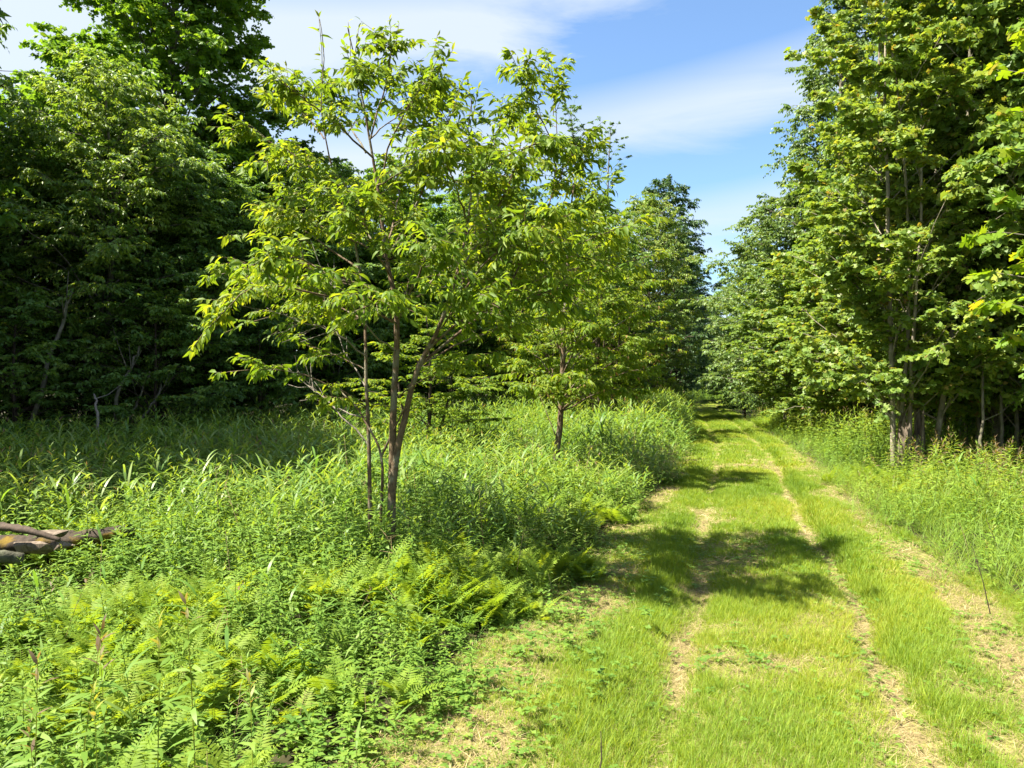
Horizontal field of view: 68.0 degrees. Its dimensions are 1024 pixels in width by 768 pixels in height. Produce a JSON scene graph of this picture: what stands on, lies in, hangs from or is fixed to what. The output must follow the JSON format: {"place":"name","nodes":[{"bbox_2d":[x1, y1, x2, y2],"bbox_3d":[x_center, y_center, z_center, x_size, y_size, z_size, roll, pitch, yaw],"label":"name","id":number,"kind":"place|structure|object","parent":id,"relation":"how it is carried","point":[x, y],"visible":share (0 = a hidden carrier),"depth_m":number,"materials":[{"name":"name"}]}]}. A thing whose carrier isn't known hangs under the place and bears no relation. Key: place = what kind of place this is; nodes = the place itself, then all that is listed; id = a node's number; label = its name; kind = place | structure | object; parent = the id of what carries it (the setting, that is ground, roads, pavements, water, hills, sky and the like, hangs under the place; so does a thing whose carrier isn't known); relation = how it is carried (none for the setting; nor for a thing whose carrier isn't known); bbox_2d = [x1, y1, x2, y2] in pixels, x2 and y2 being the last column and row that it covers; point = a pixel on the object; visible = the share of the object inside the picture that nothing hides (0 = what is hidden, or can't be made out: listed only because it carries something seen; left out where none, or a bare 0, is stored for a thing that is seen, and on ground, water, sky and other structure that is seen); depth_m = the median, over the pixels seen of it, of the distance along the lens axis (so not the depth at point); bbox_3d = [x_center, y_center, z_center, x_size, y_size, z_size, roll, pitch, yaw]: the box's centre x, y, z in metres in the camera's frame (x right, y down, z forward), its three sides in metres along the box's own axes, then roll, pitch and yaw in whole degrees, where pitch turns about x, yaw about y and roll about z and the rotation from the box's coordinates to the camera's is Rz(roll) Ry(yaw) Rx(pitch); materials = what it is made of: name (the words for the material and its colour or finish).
{"place":"outdoors","nodes":[
{"label":"outdoors","id":0,"kind":"place"},
{"bbox_2d":[0,0,897,350],"label":"sky","id":1,"kind":"structure","parent":0,"point":[697,89],"materials":[{"name":"blue"}]},
{"bbox_2d":[0,394,1023,767],"bbox_3d":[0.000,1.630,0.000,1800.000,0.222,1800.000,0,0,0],"label":"ground","id":2,"kind":"structure","parent":0,"point":[288,760],"depth_m":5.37,"materials":[{"name":"green plant"}]},
{"bbox_2d":[0,550,24,563],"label":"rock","id":3,"kind":"object","parent":2,"relation":"on","point":[8,557],"visible":0.99,"depth_m":5.44,"materials":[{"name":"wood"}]},
{"bbox_2d":[0,106,30,229],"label":"woodland tree","id":4,"kind":"object","parent":2,"relation":"on","point":[11,188],"visible":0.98,"depth_m":14.33,"materials":[{"name":"green plant"}]},
{"bbox_2d":[0,607,45,652],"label":"fern","id":5,"kind":"object","parent":2,"relation":"on","point":[24,625],"visible":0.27,"depth_m":4.51,"materials":[{"name":"green plant"}]},
{"bbox_2d":[5,715,54,767],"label":"goldenrod","id":6,"kind":"object","parent":2,"relation":"on","point":[32,746],"visible":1,"depth_m":2.14,"materials":[{"name":"green plant"}]},
{"bbox_2d":[5,649,65,767],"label":"goldenrod","id":7,"kind":"object","parent":2,"relation":"on","point":[36,707],"visible":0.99,"depth_m":2.25,"materials":[{"name":"green plant"}]},
{"bbox_2d":[0,23,80,394],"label":"beech tree","id":8,"kind":"object","parent":2,"relation":"on","point":[5,84],"visible":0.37,"depth_m":16.50,"materials":[{"name":"green plant"}]},
{"bbox_2d":[11,532,81,569],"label":"fern","id":9,"kind":"object","parent":2,"relation":"on","point":[36,558],"visible":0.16,"depth_m":6.39,"materials":[{"name":"green plant"}]},
{"bbox_2d":[27,271,72,430],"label":"leaning sapling","id":10,"kind":"object","parent":2,"relation":"on","point":[46,366],"visible":0.7,"depth_m":14.73,"materials":[{"name":"grey plant"}]},
{"bbox_2d":[14,597,91,644],"bbox_3d":[-2.838,1.480,4.714,0.440,0.301,0.382,-2,-3,-15],"label":"fern","id":11,"kind":"object","parent":2,"relation":"on","point":[42,610],"visible":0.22,"depth_m":4.74,"materials":[{"name":"green plant"}]},
{"bbox_2d":[0,77,115,425],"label":"woodland tree","id":12,"kind":"object","parent":2,"relation":"on","point":[62,84],"depth_m":21.90,"materials":[{"name":"green plant"}]},
{"bbox_2d":[0,524,135,554],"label":"fallen log","id":13,"kind":"object","parent":2,"relation":"on","point":[7,542],"visible":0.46,"depth_m":6.22,"materials":[{"name":"brown wood"}]},
{"bbox_2d":[0,522,60,541],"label":"broken limb","id":14,"kind":"object","parent":13,"relation":"on","point":[15,528],"visible":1,"depth_m":5.73,"materials":[{"name":"brown plant"}]},
{"bbox_2d":[13,541,53,553],"bbox_3d":[-3.706,1.275,5.892,0.356,0.118,0.139,0,0,0],"label":"bark chunk","id":15,"kind":"object","parent":13,"relation":"on","point":[36,547],"visible":0.81,"depth_m":5.86,"materials":[{"name":"wood"}]},
{"bbox_2d":[0,282,136,440],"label":"beech shrub","id":16,"kind":"object","parent":2,"relation":"on","point":[23,303],"visible":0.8,"depth_m":14.45,"materials":[{"name":"green plant"}]},
{"bbox_2d":[0,318,160,444],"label":"beech shrub","id":17,"kind":"object","parent":2,"relation":"on","point":[103,360],"visible":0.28,"depth_m":15.77,"materials":[{"name":"green plant"}]},
{"bbox_2d":[60,613,123,767],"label":"goldenrod","id":18,"kind":"object","parent":2,"relation":"on","point":[84,755],"visible":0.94,"depth_m":2.47,"materials":[{"name":"green plant"}]},
{"bbox_2d":[0,116,185,420],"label":"beech tree","id":19,"kind":"object","parent":2,"relation":"on","point":[13,143],"visible":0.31,"depth_m":16.53,"materials":[{"name":"green plant"}]},
{"bbox_2d":[69,680,122,767],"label":"goldenrod","id":20,"kind":"object","parent":2,"relation":"on","point":[99,730],"visible":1,"depth_m":2.25,"materials":[{"name":"green plant"}]},
{"bbox_2d":[79,631,134,767],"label":"goldenrod","id":21,"kind":"object","parent":2,"relation":"on","point":[103,706],"visible":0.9,"depth_m":2.49,"materials":[{"name":"green plant"}]},
{"bbox_2d":[0,20,226,414],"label":"woodland tree","id":22,"kind":"object","parent":2,"relation":"on","point":[98,43],"visible":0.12,"depth_m":19.02,"materials":[{"name":"green plant"}]},
{"bbox_2d":[0,43,243,440],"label":"cherry tree","id":23,"kind":"object","parent":2,"relation":"on","point":[110,252],"visible":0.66,"depth_m":16.08,"materials":[{"name":"green plant"}]},
{"bbox_2d":[112,326,140,426],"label":"leaning sapling","id":24,"kind":"object","parent":2,"relation":"on","point":[132,364],"visible":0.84,"depth_m":15.38,"materials":[{"name":"grey plant"}]},
{"bbox_2d":[39,283,240,439],"bbox_3d":[-7.638,-0.206,16.027,3.932,3.847,3.746,0,0,31],"label":"beech shrub","id":25,"kind":"object","parent":2,"relation":"on","point":[156,310],"visible":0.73,"depth_m":15.64,"materials":[{"name":"green plant"}]},
{"bbox_2d":[10,104,287,431],"bbox_3d":[-8.470,-2.477,18.207,6.249,8.471,6.397,0,0,-22],"label":"beech tree","id":26,"kind":"object","parent":2,"relation":"on","point":[159,263],"visible":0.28,"depth_m":17.31,"materials":[{"name":"green plant"}]},
{"bbox_2d":[2,0,311,312],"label":"maple tree","id":27,"kind":"object","parent":2,"relation":"on","point":[197,44],"visible":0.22,"depth_m":21.84,"materials":[{"name":"green plant"}]},
{"bbox_2d":[130,608,188,767],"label":"goldenrod","id":28,"kind":"object","parent":2,"relation":"on","point":[169,705],"visible":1,"depth_m":2.53,"materials":[{"name":"green plant"}]},
{"bbox_2d":[160,590,215,767],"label":"goldenrod","id":29,"kind":"object","parent":2,"relation":"on","point":[192,710],"visible":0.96,"depth_m":2.71,"materials":[{"name":"green plant"}]},
{"bbox_2d":[162,582,226,620],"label":"fern","id":30,"kind":"object","parent":2,"relation":"on","point":[173,600],"visible":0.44,"depth_m":4.82,"materials":[{"name":"green plant"}]},
{"bbox_2d":[67,169,344,428],"bbox_3d":[-7.379,-1.760,18.696,6.581,7.032,7.017,0,0,-36],"label":"beech tree","id":31,"kind":"object","parent":2,"relation":"on","point":[241,188],"visible":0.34,"depth_m":17.94,"materials":[{"name":"green plant"}]},
{"bbox_2d":[226,668,279,767],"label":"goldenrod","id":32,"kind":"object","parent":2,"relation":"on","point":[252,743],"visible":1,"depth_m":2.36,"materials":[{"name":"green plant"}]},
{"bbox_2d":[182,314,343,434],"bbox_3d":[-5.997,0.012,18.488,3.745,3.480,3.568,0,0,-12],"label":"beech shrub","id":33,"kind":"object","parent":2,"relation":"on","point":[284,352],"visible":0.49,"depth_m":18.15,"materials":[{"name":"green plant"}]},
{"bbox_2d":[177,139,373,439],"bbox_3d":[-7.263,-2.675,22.508,6.339,9.046,5.934,0,0,-44],"label":"woodland tree","id":34,"kind":"object","parent":2,"relation":"on","point":[323,259],"visible":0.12,"depth_m":21.81,"materials":[{"name":"green plant"}]},
{"bbox_2d":[245,333,359,425],"bbox_3d":[-6.535,0.036,23.578,3.584,3.681,3.762,0,0,-2],"label":"woodland bush","id":35,"kind":"object","parent":2,"relation":"on","point":[326,369],"visible":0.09,"depth_m":23.15,"materials":[{"name":"green plant"}]},
{"bbox_2d":[201,134,407,425],"bbox_3d":[-6.067,-2.745,22.801,6.249,9.207,6.397,0,0,38],"label":"beech tree","id":36,"kind":"object","parent":2,"relation":"on","point":[344,172],"visible":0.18,"depth_m":22.15,"materials":[{"name":"green plant"}]},
{"bbox_2d":[274,156,406,425],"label":"woodland tree","id":37,"kind":"object","parent":2,"relation":"on","point":[346,165],"visible":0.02,"depth_m":27.12,"materials":[{"name":"green plant"}]},
{"bbox_2d":[4,412,678,767],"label":"dead stems","id":38,"kind":"object","parent":2,"relation":"on","point":[345,527],"visible":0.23,"depth_m":7.23,"materials":[{"name":"plant"}]},
{"bbox_2d":[280,309,412,419],"bbox_3d":[-5.785,-0.402,24.675,4.499,4.620,4.722,0,0,22],"label":"woodland bush","id":39,"kind":"object","parent":2,"relation":"on","point":[345,371],"visible":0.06,"depth_m":24.15,"materials":[{"name":"green plant"}]},
{"bbox_2d":[309,304,441,418],"bbox_3d":[-4.737,-0.423,25.752,4.758,4.655,4.533,0,0,-17],"label":"woodland bush","id":40,"kind":"object","parent":2,"relation":"on","point":[404,384],"visible":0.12,"depth_m":24.86,"materials":[{"name":"green plant"}]},
{"bbox_2d":[306,153,482,399],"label":"woodland tree","id":41,"kind":"object","parent":2,"relation":"on","point":[438,199],"visible":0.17,"depth_m":26.11,"materials":[{"name":"green plant"}]},
{"bbox_2d":[305,185,483,398],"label":"beech tree","id":42,"kind":"object","parent":2,"relation":"on","point":[369,259],"visible":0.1,"depth_m":26.03,"materials":[{"name":"green plant"}]},
{"bbox_2d":[358,332,444,411],"bbox_3d":[-4.101,-0.120,27.791,3.817,3.920,4.006,0,0,-43],"label":"woodland bush","id":43,"kind":"object","parent":2,"relation":"on","point":[421,352],"visible":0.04,"depth_m":27.13,"materials":[{"name":"green plant"}]},
{"bbox_2d":[372,588,434,643],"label":"fern","id":44,"kind":"object","parent":2,"relation":"on","point":[413,623],"visible":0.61,"depth_m":4.62,"materials":[{"name":"green plant"}]},
{"bbox_2d":[315,312,524,448],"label":"cherry sapling","id":45,"kind":"object","parent":2,"relation":"on","point":[462,390],"visible":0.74,"depth_m":14.02,"materials":[{"name":"green plant"}]},
{"bbox_2d":[398,618,455,652],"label":"fern","id":46,"kind":"object","parent":2,"relation":"on","point":[408,640],"visible":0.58,"depth_m":4.43,"materials":[{"name":"green plant"}]},
{"bbox_2d":[182,10,678,567],"bbox_3d":[-0.683,-0.849,6.533,4.603,4.907,3.198,0,0,0],"label":"cherry sapling","id":47,"kind":"object","parent":2,"relation":"on","point":[430,94],"visible":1,"depth_m":6.17,"materials":[{"name":"green plant"}]},
{"bbox_2d":[411,542,461,589],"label":"fern","id":48,"kind":"object","parent":2,"relation":"on","point":[425,559],"visible":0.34,"depth_m":5.75,"materials":[{"name":"green plant"}]},
{"bbox_2d":[414,532,467,556],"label":"fern","id":49,"kind":"object","parent":2,"relation":"on","point":[454,541],"visible":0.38,"depth_m":6.19,"materials":[{"name":"green plant"}]},
{"bbox_2d":[404,195,538,403],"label":"beech tree","id":50,"kind":"object","parent":2,"relation":"on","point":[460,220],"visible":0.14,"depth_m":29.67,"materials":[{"name":"green plant"}]},
{"bbox_2d":[458,570,511,607],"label":"fern","id":51,"kind":"object","parent":2,"relation":"on","point":[493,586],"visible":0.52,"depth_m":5.21,"materials":[{"name":"green plant"}]},
{"bbox_2d":[0,410,972,767],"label":"fern carpet","id":52,"kind":"object","parent":2,"relation":"on","point":[140,608],"visible":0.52,"depth_m":4.31,"materials":[{"name":"green plant"}]},
{"bbox_2d":[430,143,577,399],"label":"woodland tree","id":53,"kind":"object","parent":2,"relation":"on","point":[532,195],"visible":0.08,"depth_m":31.38,"materials":[{"name":"green plant"}]},
{"bbox_2d":[0,381,1023,767],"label":"meadow weeds","id":54,"kind":"object","parent":2,"relation":"on","point":[864,431],"visible":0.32,"depth_m":6.41,"materials":[{"name":"green plant"}]},
{"bbox_2d":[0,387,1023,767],"bbox_3d":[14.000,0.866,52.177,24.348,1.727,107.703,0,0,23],"label":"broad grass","id":55,"kind":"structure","parent":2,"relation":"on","point":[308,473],"depth_m":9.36,"materials":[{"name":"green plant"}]},
{"bbox_2d":[491,538,536,580],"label":"fern","id":56,"kind":"object","parent":2,"relation":"on","point":[498,554],"visible":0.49,"depth_m":6.17,"materials":[{"name":"green plant"}]},
{"bbox_2d":[459,199,591,397],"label":"cherry tree","id":57,"kind":"object","parent":2,"relation":"on","point":[506,380],"visible":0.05,"depth_m":31.64,"materials":[{"name":"green plant"}]},
{"bbox_2d":[465,266,595,414],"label":"young tree","id":58,"kind":"object","parent":2,"relation":"on","point":[507,341],"visible":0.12,"depth_m":25.00,"materials":[{"name":"green plant"}]},
{"bbox_2d":[492,546,568,589],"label":"fern","id":59,"kind":"object","parent":2,"relation":"on","point":[539,571],"visible":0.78,"depth_m":5.86,"materials":[{"name":"green plant"}]},
{"bbox_2d":[516,531,552,554],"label":"fern","id":60,"kind":"object","parent":2,"relation":"on","point":[537,543],"visible":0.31,"depth_m":6.79,"materials":[{"name":"green plant"}]},
{"bbox_2d":[529,536,577,560],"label":"fern","id":61,"kind":"object","parent":2,"relation":"on","point":[554,551],"visible":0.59,"depth_m":6.63,"materials":[{"name":"green plant"}]},
{"bbox_2d":[479,239,639,421],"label":"young tree","id":62,"kind":"object","parent":2,"relation":"on","point":[510,359],"visible":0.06,"depth_m":23.86,"materials":[{"name":"green plant"}]},
{"bbox_2d":[533,547,590,573],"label":"fern","id":63,"kind":"object","parent":2,"relation":"on","point":[565,556],"visible":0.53,"depth_m":6.18,"materials":[{"name":"green plant"}]},
{"bbox_2d":[558,94,601,253],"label":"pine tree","id":64,"kind":"object","parent":2,"relation":"on","point":[571,124],"visible":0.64,"depth_m":51.70,"materials":[{"name":"green plant"}]},
{"bbox_2d":[491,160,682,467],"bbox_3d":[1.216,-0.898,12.363,3.132,5.435,3.571,0,0,0],"label":"cherry sapling","id":65,"kind":"object","parent":2,"relation":"on","point":[559,383],"visible":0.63,"depth_m":12.08,"materials":[{"name":"green plant"}]},
{"bbox_2d":[520,248,668,435],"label":"young tree","id":66,"kind":"object","parent":2,"relation":"on","point":[640,325],"visible":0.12,"depth_m":21.64,"materials":[{"name":"green plant"}]},
{"bbox_2d":[531,259,672,427],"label":"young tree","id":67,"kind":"object","parent":2,"relation":"on","point":[606,360],"visible":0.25,"depth_m":20.79,"materials":[{"name":"green plant"}]},
{"bbox_2d":[541,193,673,391],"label":"beech tree","id":68,"kind":"object","parent":2,"relation":"on","point":[633,255],"visible":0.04,"depth_m":33.53,"materials":[{"name":"green plant"}]},
{"bbox_2d":[587,120,631,239],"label":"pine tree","id":69,"kind":"object","parent":2,"relation":"on","point":[613,131],"visible":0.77,"depth_m":55.61,"materials":[{"name":"green plant"}]},
{"bbox_2d":[546,233,686,430],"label":"young tree","id":70,"kind":"object","parent":2,"relation":"on","point":[629,282],"visible":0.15,"depth_m":24.02,"materials":[{"name":"green plant"}]},
{"bbox_2d":[606,192,715,391],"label":"cherry tree","id":71,"kind":"object","parent":2,"relation":"on","point":[641,207],"visible":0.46,"depth_m":36.31,"materials":[{"name":"green plant"}]},
{"bbox_2d":[322,415,1023,767],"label":"straw","id":72,"kind":"object","parent":2,"relation":"on","point":[680,669],"visible":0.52,"depth_m":4.35,"materials":[{"name":"beige plant"}]},
{"bbox_2d":[624,174,726,400],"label":"beech tree","id":73,"kind":"object","parent":2,"relation":"on","point":[667,182],"visible":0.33,"depth_m":42.54,"materials":[{"name":"green plant"}]},
{"bbox_2d":[650,232,723,393],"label":"beech tree","id":74,"kind":"object","parent":2,"relation":"on","point":[692,342],"visible":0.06,"depth_m":49.79,"materials":[{"name":"green plant"}]},
{"bbox_2d":[662,255,721,391],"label":"beech tree","id":75,"kind":"object","parent":2,"relation":"on","point":[705,290],"visible":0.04,"depth_m":61.49,"materials":[{"name":"green plant"}]},
{"bbox_2d":[695,305,740,389],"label":"oak tree","id":76,"kind":"object","parent":2,"relation":"on","point":[714,312],"visible":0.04,"depth_m":83.12,"materials":[{"name":"green plant"}]},
{"bbox_2d":[707,283,742,377],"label":"oak tree","id":77,"kind":"object","parent":2,"relation":"on","point":[718,293],"visible":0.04,"depth_m":87.33,"materials":[{"name":"green plant"}]},
{"bbox_2d":[694,349,761,417],"bbox_3d":[10.961,-0.211,35.815,4.638,4.030,4.868,0,0,12],"label":"beech shrub","id":78,"kind":"object","parent":2,"relation":"on","point":[725,401],"visible":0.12,"depth_m":35.95,"materials":[{"name":"green plant"}]},
{"bbox_2d":[695,240,797,419],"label":"cherry tree","id":79,"kind":"object","parent":2,"relation":"on","point":[719,370],"visible":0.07,"depth_m":32.88,"materials":[{"name":"green plant"}]},
{"bbox_2d":[676,190,846,423],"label":"cherry tree","id":80,"kind":"object","parent":2,"relation":"on","point":[770,237],"visible":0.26,"depth_m":25.53,"materials":[{"name":"green plant"}]},
{"bbox_2d":[720,230,888,429],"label":"maple tree","id":81,"kind":"object","parent":2,"relation":"on","point":[779,392],"visible":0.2,"depth_m":22.79,"materials":[{"name":"green plant"}]},
{"bbox_2d":[735,0,912,422],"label":"birch tree","id":82,"kind":"object","parent":2,"relation":"on","point":[823,80],"visible":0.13,"depth_m":24.23,"materials":[{"name":"green plant"}]},
{"bbox_2d":[744,191,946,433],"bbox_3d":[8.806,-1.651,19.710,5.572,6.820,5.463,0,0,31],"label":"maple tree","id":83,"kind":"object","parent":2,"relation":"on","point":[835,401],"visible":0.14,"depth_m":19.55,"materials":[{"name":"green plant"}]},
{"bbox_2d":[811,0,959,448],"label":"cherry tree","id":84,"kind":"object","parent":2,"relation":"on","point":[844,179],"visible":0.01,"depth_m":18.75,"materials":[{"name":"green plant"}]},
{"bbox_2d":[760,0,1023,475],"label":"maple tree","id":85,"kind":"object","parent":2,"relation":"on","point":[902,146],"visible":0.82,"depth_m":12.36,"materials":[{"name":"green plant"}]},
{"bbox_2d":[818,3,990,451],"bbox_3d":[10.457,-3.750,17.705,5.933,10.970,6.209,0,0,30],"label":"woodland tree","id":86,"kind":"object","parent":2,"relation":"on","point":[876,95],"depth_m":17.94,"materials":[{"name":"green plant"}]},
{"bbox_2d":[897,398,926,474],"bbox_3d":[6.757,0.912,12.775,0.672,1.454,0.626,0,0,-29],"label":"rotten stump","id":87,"kind":"object","parent":2,"relation":"on","point":[905,429],"visible":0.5,"depth_m":12.63,"materials":[{"name":"brown wood"}]},
{"bbox_2d":[821,0,1023,464],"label":"maple tree","id":88,"kind":"object","parent":2,"relation":"on","point":[1013,324],"visible":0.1,"depth_m":12.69,"materials":[{"name":"green plant"}]},
{"bbox_2d":[847,0,1023,411],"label":"maple tree","id":89,"kind":"object","parent":2,"relation":"on","point":[988,40],"visible":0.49,"depth_m":11.79,"materials":[{"name":"green plant"}]},
{"bbox_2d":[881,394,1023,446],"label":"beech shrub","id":90,"kind":"object","parent":2,"relation":"on","point":[952,413],"visible":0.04,"depth_m":16.06,"materials":[{"name":"green plant"}]},
{"bbox_2d":[945,362,1023,462],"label":"woodland bush","id":91,"kind":"object","parent":2,"relation":"on","point":[973,425],"visible":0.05,"depth_m":14.84,"materials":[{"name":"green plant"}]},
{"bbox_2d":[958,331,1023,438],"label":"woodland bush","id":92,"kind":"object","parent":2,"relation":"on","point":[967,418],"visible":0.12,"depth_m":13.88,"materials":[{"name":"green plant"}]},
{"bbox_2d":[959,17,1023,348],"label":"maple tree","id":93,"kind":"object","parent":2,"relation":"on","point":[1003,201],"visible":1,"depth_m":5.05,"materials":[{"name":"green plant"}]},
{"bbox_2d":[975,327,1012,472],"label":"bare sapling","id":94,"kind":"object","parent":2,"relation":"on","point":[983,419],"visible":0.53,"depth_m":11.80,"materials":[{"name":"grey plant"}]},
{"bbox_2d":[990,325,1005,470],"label":"bare sapling","id":95,"kind":"object","parent":2,"relation":"on","point":[1001,441],"visible":0.41,"depth_m":12.38,"materials":[{"name":"grey plant"}]},
{"bbox_2d":[979,349,1023,437],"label":"woodland bush","id":96,"kind":"object","parent":2,"relation":"on","point":[1006,433],"visible":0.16,"depth_m":13.51,"materials":[{"name":"green plant"}]},
{"bbox_2d":[992,326,1020,468],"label":"bare sapling","id":97,"kind":"object","parent":2,"relation":"on","point":[1015,424],"visible":0.34,"depth_m":12.96,"materials":[{"name":"grey plant"}]},
{"bbox_2d":[356,402,1023,767],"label":"path","id":98,"kind":"structure","parent":0,"point":[923,742],"depth_m":4.26,"materials":[{"name":"beige soil"}]},
{"bbox_2d":[318,531,1023,767],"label":"clover","id":99,"kind":"object","parent":98,"relation":"on","point":[520,648],"visible":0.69,"depth_m":4.27,"materials":[{"name":"green plant"}]},
{"bbox_2d":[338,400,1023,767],"bbox_3d":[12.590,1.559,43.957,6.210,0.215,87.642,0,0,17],"label":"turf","id":100,"kind":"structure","parent":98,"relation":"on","point":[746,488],"depth_m":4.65,"materials":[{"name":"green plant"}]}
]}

